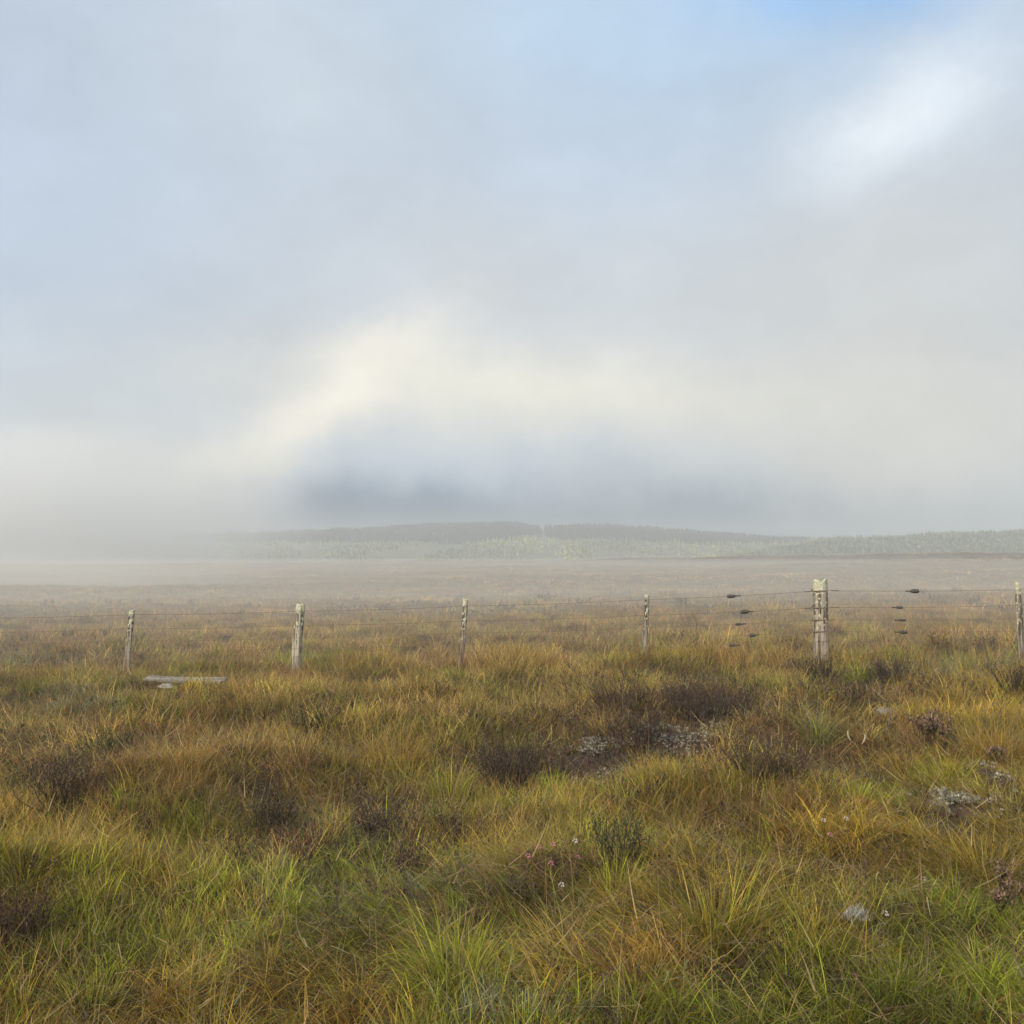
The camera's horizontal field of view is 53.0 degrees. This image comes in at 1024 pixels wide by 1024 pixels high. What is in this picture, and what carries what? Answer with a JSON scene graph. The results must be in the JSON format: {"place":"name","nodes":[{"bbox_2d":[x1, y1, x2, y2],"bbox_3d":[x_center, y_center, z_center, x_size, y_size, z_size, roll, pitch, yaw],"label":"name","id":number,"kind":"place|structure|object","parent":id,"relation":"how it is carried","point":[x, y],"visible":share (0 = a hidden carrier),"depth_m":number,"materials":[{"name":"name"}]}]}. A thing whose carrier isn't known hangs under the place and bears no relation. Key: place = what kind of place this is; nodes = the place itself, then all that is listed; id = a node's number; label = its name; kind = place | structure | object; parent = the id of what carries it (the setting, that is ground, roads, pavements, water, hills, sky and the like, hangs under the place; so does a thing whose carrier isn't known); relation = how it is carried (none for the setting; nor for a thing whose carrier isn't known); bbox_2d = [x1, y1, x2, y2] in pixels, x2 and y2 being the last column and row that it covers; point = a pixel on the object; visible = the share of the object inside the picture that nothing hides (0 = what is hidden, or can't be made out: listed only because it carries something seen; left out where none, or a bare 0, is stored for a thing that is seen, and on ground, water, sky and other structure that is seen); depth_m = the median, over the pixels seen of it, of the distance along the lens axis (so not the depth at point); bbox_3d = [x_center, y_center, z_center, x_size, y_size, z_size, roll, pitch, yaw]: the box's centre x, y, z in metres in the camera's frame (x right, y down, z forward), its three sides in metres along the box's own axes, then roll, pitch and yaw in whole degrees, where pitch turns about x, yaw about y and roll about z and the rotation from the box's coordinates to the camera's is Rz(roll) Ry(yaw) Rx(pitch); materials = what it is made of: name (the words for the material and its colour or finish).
{"place":"outdoors","nodes":[
{"label":"outdoors","id":0,"kind":"place"},
{"bbox_2d":[0,551,1023,1023],"bbox_3d":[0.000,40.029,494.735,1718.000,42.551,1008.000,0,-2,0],"label":"ground","id":1,"kind":"structure","parent":0,"point":[792,564],"depth_m":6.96,"materials":[{"name":"green plant"}]},
{"bbox_2d":[0,854,72,953],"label":"heather bush","id":2,"kind":"object","parent":1,"relation":"on","point":[14,913],"visible":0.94,"depth_m":4.18,"materials":[{"name":"brown plant"}]},
{"bbox_2d":[0,818,96,899],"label":"grass tussock","id":3,"kind":"object","parent":1,"relation":"on","point":[21,874],"depth_m":4.63,"materials":[{"name":"green plant"}]},
{"bbox_2d":[4,746,105,811],"bbox_3d":[-2.666,1.583,6.090,0.533,0.353,0.534,0,-2,0],"label":"heather bush","id":4,"kind":"object","parent":1,"relation":"on","point":[63,785],"visible":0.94,"depth_m":6.05,"materials":[{"name":"brown plant"}]},
{"bbox_2d":[18,859,129,942],"bbox_3d":[-1.912,1.679,4.476,0.579,0.308,0.613,0,-2,0],"label":"grass tussock","id":5,"kind":"object","parent":1,"relation":"on","point":[86,896],"depth_m":4.51,"materials":[{"name":"green plant"}]},
{"bbox_2d":[16,949,150,1023],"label":"grass tussock","id":6,"kind":"object","parent":1,"relation":"on","point":[111,999],"depth_m":3.75,"materials":[{"name":"green plant"}]},
{"bbox_2d":[71,711,141,762],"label":"heather bush","id":7,"kind":"object","parent":1,"relation":"on","point":[110,742],"visible":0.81,"depth_m":7.52,"materials":[{"name":"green plant"}]},
{"bbox_2d":[158,683,174,689],"bbox_3d":[-3.672,1.855,10.914,0.190,0.066,0.130,0,-2,0],"label":"stone","id":8,"kind":"object","parent":1,"relation":"on","point":[167,684],"visible":0.53,"depth_m":10.88,"materials":[{"name":"grey stone"}]},
{"bbox_2d":[110,894,229,970],"bbox_3d":[-1.441,1.778,4.297,0.625,0.296,0.555,0,-2,0],"label":"grass tussock","id":9,"kind":"object","parent":1,"relation":"on","point":[145,943],"depth_m":4.32,"materials":[{"name":"green plant"}]},
{"bbox_2d":[144,675,227,682],"bbox_3d":[-3.513,1.810,11.090,0.856,0.044,0.157,3,6,-7],"label":"weathered plank","id":10,"kind":"object","parent":1,"relation":"on","point":[149,678],"visible":0.54,"depth_m":11.05,"materials":[{"name":"grey wood"}]},
{"bbox_2d":[134,730,243,785],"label":"grass tussock","id":11,"kind":"object","parent":1,"relation":"on","point":[197,757],"depth_m":6.51,"materials":[{"name":"green plant"}]},
{"bbox_2d":[153,788,252,850],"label":"grass tussock","id":12,"kind":"object","parent":1,"relation":"on","point":[207,829],"depth_m":5.77,"materials":[{"name":"green plant"}]},
{"bbox_2d":[210,826,278,871],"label":"heather bush","id":13,"kind":"object","parent":1,"relation":"on","point":[263,847],"visible":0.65,"depth_m":5.12,"materials":[{"name":"brown plant"}]},
{"bbox_2d":[227,757,290,803],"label":"heather bush","id":14,"kind":"object","parent":1,"relation":"on","point":[264,784],"visible":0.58,"depth_m":6.47,"materials":[{"name":"brown plant"}]},
{"bbox_2d":[232,778,298,839],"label":"heather bush","id":15,"kind":"object","parent":1,"relation":"on","point":[273,813],"visible":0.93,"depth_m":5.81,"materials":[{"name":"brown plant"}]},
{"bbox_2d":[249,815,345,868],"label":"heather bush","id":16,"kind":"object","parent":1,"relation":"on","point":[295,843],"visible":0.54,"depth_m":5.37,"materials":[{"name":"brown plant"}]},
{"bbox_2d":[287,867,311,897],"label":"dead shrub","id":17,"kind":"object","parent":1,"relation":"on","point":[301,884],"visible":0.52,"depth_m":4.85,"materials":[{"name":"green plant"}]},
{"bbox_2d":[278,700,342,734],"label":"heather bush","id":18,"kind":"object","parent":1,"relation":"on","point":[304,720],"visible":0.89,"depth_m":8.55,"materials":[{"name":"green plant"}]},
{"bbox_2d":[285,950,415,1023],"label":"grass tussock","id":19,"kind":"object","parent":1,"relation":"on","point":[343,1009],"depth_m":3.42,"materials":[{"name":"green plant"}]},
{"bbox_2d":[347,776,434,848],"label":"heather bush","id":20,"kind":"object","parent":1,"relation":"on","point":[365,826],"visible":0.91,"depth_m":5.60,"materials":[{"name":"brown plant"}]},
{"bbox_2d":[346,718,452,770],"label":"grass tussock","id":21,"kind":"object","parent":1,"relation":"on","point":[406,741],"depth_m":7.47,"materials":[{"name":"green plant"}]},
{"bbox_2d":[388,828,437,879],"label":"heather bush","id":22,"kind":"object","parent":1,"relation":"on","point":[405,851],"visible":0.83,"depth_m":5.12,"materials":[{"name":"brown plant"}]},
{"bbox_2d":[398,754,501,815],"bbox_3d":[-0.353,1.766,6.588,0.780,0.484,0.868,1,-3,-28],"label":"grass tussock","id":23,"kind":"object","parent":1,"relation":"on","point":[454,786],"depth_m":6.60,"materials":[{"name":"green plant"}]},
{"bbox_2d":[351,883,551,1023],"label":"grass tussock","id":24,"kind":"object","parent":1,"relation":"on","point":[457,952],"depth_m":3.41,"materials":[{"name":"green plant"}]},
{"bbox_2d":[430,792,487,853],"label":"heather bush","id":25,"kind":"object","parent":1,"relation":"on","point":[451,828],"visible":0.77,"depth_m":5.44,"materials":[{"name":"brown plant"}]},
{"bbox_2d":[465,723,553,790],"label":"heather bush","id":26,"kind":"object","parent":1,"relation":"on","point":[520,769],"visible":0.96,"depth_m":6.89,"materials":[{"name":"brown plant"}]},
{"bbox_2d":[0,574,1023,1023],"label":"heather","id":27,"kind":"object","parent":1,"relation":"on","point":[856,694],"visible":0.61,"depth_m":7.07,"materials":[{"name":"brown plant"}]},
{"bbox_2d":[0,577,1023,676],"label":"wire fence","id":28,"kind":"object","parent":1,"relation":"on","point":[820,619],"visible":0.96,"depth_m":12.41,"materials":[{"name":"grey wood"}]},
{"bbox_2d":[569,640,635,669],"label":"grass tussock","id":29,"kind":"object","parent":1,"relation":"on","point":[606,658],"depth_m":12.09,"materials":[{"name":"plant"}]},
{"bbox_2d":[538,726,677,783],"bbox_3d":[0.691,1.797,7.437,1.134,0.348,0.893,2,-3,-36],"label":"lichen patch","id":30,"kind":"object","parent":1,"relation":"on","point":[581,758],"visible":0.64,"depth_m":7.41,"materials":[{"name":"plant"}]},
{"bbox_2d":[551,837,665,910],"bbox_3d":[0.446,1.606,4.444,0.600,0.340,0.635,0,-2,0],"label":"grass tussock","id":31,"kind":"object","parent":1,"relation":"on","point":[621,873],"depth_m":4.51,"materials":[{"name":"green plant"}]},
{"bbox_2d":[579,709,641,743],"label":"grass tussock","id":32,"kind":"object","parent":1,"relation":"on","point":[600,727],"depth_m":7.84,"materials":[{"name":"brown plant"}]},
{"bbox_2d":[577,802,657,866],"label":"heather bush","id":33,"kind":"object","parent":1,"relation":"on","point":[628,847],"visible":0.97,"depth_m":4.68,"materials":[{"name":"green plant"}]},
{"bbox_2d":[586,672,657,711],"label":"heather bush","id":34,"kind":"object","parent":1,"relation":"on","point":[614,696],"visible":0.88,"depth_m":9.26,"materials":[{"name":"brown plant"}]},
{"bbox_2d":[592,704,681,749],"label":"heather bush","id":35,"kind":"object","parent":1,"relation":"on","point":[650,730],"visible":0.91,"depth_m":7.66,"materials":[{"name":"brown plant"}]},
{"bbox_2d":[592,936,701,1011],"bbox_3d":[0.428,1.473,3.259,0.440,0.242,0.440,0,-2,0],"label":"grass tussock","id":36,"kind":"object","parent":1,"relation":"on","point":[631,970],"depth_m":3.29,"materials":[{"name":"green plant"}]},
{"bbox_2d":[614,748,706,803],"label":"grass tussock","id":37,"kind":"object","parent":1,"relation":"on","point":[668,786],"depth_m":6.21,"materials":[{"name":"green plant"}]},
{"bbox_2d":[594,722,741,763],"bbox_3d":[1.192,1.748,7.714,0.959,0.278,0.987,2,-3,-44],"label":"lichen patch","id":38,"kind":"object","parent":1,"relation":"on","point":[674,742],"visible":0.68,"depth_m":7.64,"materials":[{"name":"grey plant"}]},
{"bbox_2d":[671,706,728,734],"bbox_3d":[1.720,1.847,8.902,0.608,0.268,0.810,0,-2,0],"label":"lichen patch","id":39,"kind":"object","parent":1,"relation":"on","point":[705,723],"visible":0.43,"depth_m":8.91,"materials":[{"name":"grey plant"}]},
{"bbox_2d":[656,672,764,725],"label":"heather bush","id":40,"kind":"object","parent":1,"relation":"on","point":[716,705],"visible":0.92,"depth_m":9.01,"materials":[{"name":"brown plant"}]},
{"bbox_2d":[603,834,829,988],"bbox_3d":[0.727,1.446,3.720,0.843,0.478,0.803,0,-2,0],"label":"grass tussock","id":41,"kind":"object","parent":1,"relation":"on","point":[721,913],"depth_m":3.75,"materials":[{"name":"green plant"}]},
{"bbox_2d":[719,733,818,786],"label":"heather bush","id":42,"kind":"object","parent":1,"relation":"on","point":[771,769],"visible":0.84,"depth_m":6.17,"materials":[{"name":"brown plant"}]},
{"bbox_2d":[740,658,816,694],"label":"grass tussock","id":43,"kind":"object","parent":1,"relation":"on","point":[768,683],"depth_m":10.47,"materials":[{"name":"plant"}]},
{"bbox_2d":[787,650,850,686],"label":"heather bush","id":44,"kind":"object","parent":1,"relation":"on","point":[822,664],"visible":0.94,"depth_m":10.84,"materials":[{"name":"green plant"}]},
{"bbox_2d":[775,693,868,761],"bbox_3d":[2.303,1.633,7.780,0.832,0.567,0.795,0,-2,0],"label":"grass tussock","id":45,"kind":"object","parent":1,"relation":"on","point":[817,729],"depth_m":7.73,"materials":[{"name":"green plant"}]},
{"bbox_2d":[830,653,882,686],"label":"grass tussock","id":46,"kind":"object","parent":1,"relation":"on","point":[855,673],"depth_m":11.06,"materials":[{"name":"green plant"}]},
{"bbox_2d":[842,903,871,926],"bbox_3d":[1.224,1.429,3.662,0.143,0.086,0.091,0,-2,0],"label":"rock","id":47,"kind":"object","parent":1,"relation":"on","point":[856,912],"visible":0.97,"depth_m":3.67,"materials":[{"name":"grey stone"}]},
{"bbox_2d":[875,910,888,934],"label":"heath flower","id":48,"kind":"object","parent":1,"relation":"on","point":[881,916],"visible":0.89,"depth_m":3.81,"materials":[{"name":"white plant"}]},
{"bbox_2d":[873,706,893,715],"bbox_3d":[3.108,1.667,8.613,0.192,0.093,0.125,0,-2,0],"label":"seed fluff","id":49,"kind":"object","parent":1,"relation":"on","point":[882,710],"visible":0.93,"depth_m":8.61,"materials":[{"name":"white plant"}]},
{"bbox_2d":[857,648,918,685],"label":"heather bush","id":50,"kind":"object","parent":1,"relation":"on","point":[880,672],"visible":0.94,"depth_m":10.77,"materials":[{"name":"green plant"}]},
{"bbox_2d":[886,707,895,733],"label":"dead shrub","id":51,"kind":"object","parent":1,"relation":"on","point":[889,721],"visible":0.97,"depth_m":8.36,"materials":[{"name":"plant"}]},
{"bbox_2d":[870,781,913,808],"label":"grass tussock","id":52,"kind":"object","parent":1,"relation":"on","point":[892,797],"depth_m":6.09,"materials":[{"name":"green plant"}]},
{"bbox_2d":[866,741,942,776],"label":"grass tussock","id":53,"kind":"object","parent":1,"relation":"on","point":[901,769],"depth_m":6.95,"materials":[{"name":"green plant"}]},
{"bbox_2d":[902,705,956,751],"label":"dead shrub","id":54,"kind":"object","parent":1,"relation":"on","point":[928,727],"visible":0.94,"depth_m":7.45,"materials":[{"name":"brown plant"}]},
{"bbox_2d":[901,742,989,790],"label":"grass tussock","id":55,"kind":"object","parent":1,"relation":"on","point":[934,768],"depth_m":6.55,"materials":[{"name":"green plant"}]},
{"bbox_2d":[885,785,1008,822],"bbox_3d":[2.657,1.734,6.133,0.577,0.168,1.066,0,-2,0],"label":"lichen patch","id":56,"kind":"object","parent":1,"relation":"on","point":[963,797],"visible":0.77,"depth_m":6.05,"materials":[{"name":"grey plant"}]},
{"bbox_2d":[917,667,1002,713],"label":"grass tussock","id":57,"kind":"object","parent":1,"relation":"on","point":[950,692],"depth_m":9.75,"materials":[{"name":"plant"}]},
{"bbox_2d":[901,816,1023,891],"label":"grass tussock","id":58,"kind":"object","parent":1,"relation":"on","point":[974,855],"depth_m":4.62,"materials":[{"name":"green plant"}]},
{"bbox_2d":[930,928,1023,1005],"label":"grass tussock","id":59,"kind":"object","parent":1,"relation":"on","point":[982,969],"depth_m":3.50,"materials":[{"name":"green plant"}]},
{"bbox_2d":[932,704,1023,771],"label":"grass tussock","id":60,"kind":"object","parent":1,"relation":"on","point":[975,743],"depth_m":7.11,"materials":[{"name":"green plant"}]},
{"bbox_2d":[963,633,1009,652],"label":"heather bush","id":61,"kind":"object","parent":1,"relation":"on","point":[987,642],"visible":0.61,"depth_m":14.50,"materials":[{"name":"brown plant"}]},
{"bbox_2d":[965,760,1023,793],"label":"lichen patch","id":62,"kind":"object","parent":1,"relation":"on","point":[993,774],"visible":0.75,"depth_m":6.45,"materials":[{"name":"grey plant"}]},
{"bbox_2d":[983,744,1008,771],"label":"dead shrub","id":63,"kind":"object","parent":1,"relation":"on","point":[992,749],"visible":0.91,"depth_m":6.75,"materials":[{"name":"brown plant"}]},
{"bbox_2d":[979,653,1023,699],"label":"heather bush","id":64,"kind":"object","parent":1,"relation":"on","point":[1012,682],"visible":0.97,"depth_m":10.14,"materials":[{"name":"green plant"}]},
{"bbox_2d":[984,857,1023,920],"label":"dead shrub","id":65,"kind":"object","parent":1,"relation":"on","point":[998,893],"visible":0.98,"depth_m":4.08,"materials":[{"name":"plant"}]},
{"bbox_2d":[0,529,1023,564],"bbox_3d":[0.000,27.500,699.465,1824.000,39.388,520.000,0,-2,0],"label":"hills","id":66,"kind":"structure","parent":0,"point":[406,552],"depth_m":631.33,"materials":[{"name":"grey"}]},
{"bbox_2d":[0,534,817,564],"bbox_3d":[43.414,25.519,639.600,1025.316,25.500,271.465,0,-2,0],"label":"conifer forest","id":67,"kind":"object","parent":66,"relation":"on","point":[51,555],"visible":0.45,"depth_m":627.15,"materials":[{"name":"grey plant"}]},
{"bbox_2d":[162,520,864,544],"bbox_3d":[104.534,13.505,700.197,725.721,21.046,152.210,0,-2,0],"label":"conifer forest","id":68,"kind":"object","parent":66,"relation":"on","point":[476,531],"visible":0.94,"depth_m":690.78,"materials":[{"name":"grey plant"}]},
{"bbox_2d":[715,528,1023,556],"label":"conifer forest","id":69,"kind":"object","parent":66,"relation":"on","point":[845,545],"visible":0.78,"depth_m":554.65,"materials":[{"name":"grey plant"}]},
{"bbox_2d":[0,0,1023,547],"label":"sky","id":70,"kind":"structure","parent":0,"point":[756,267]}
]}

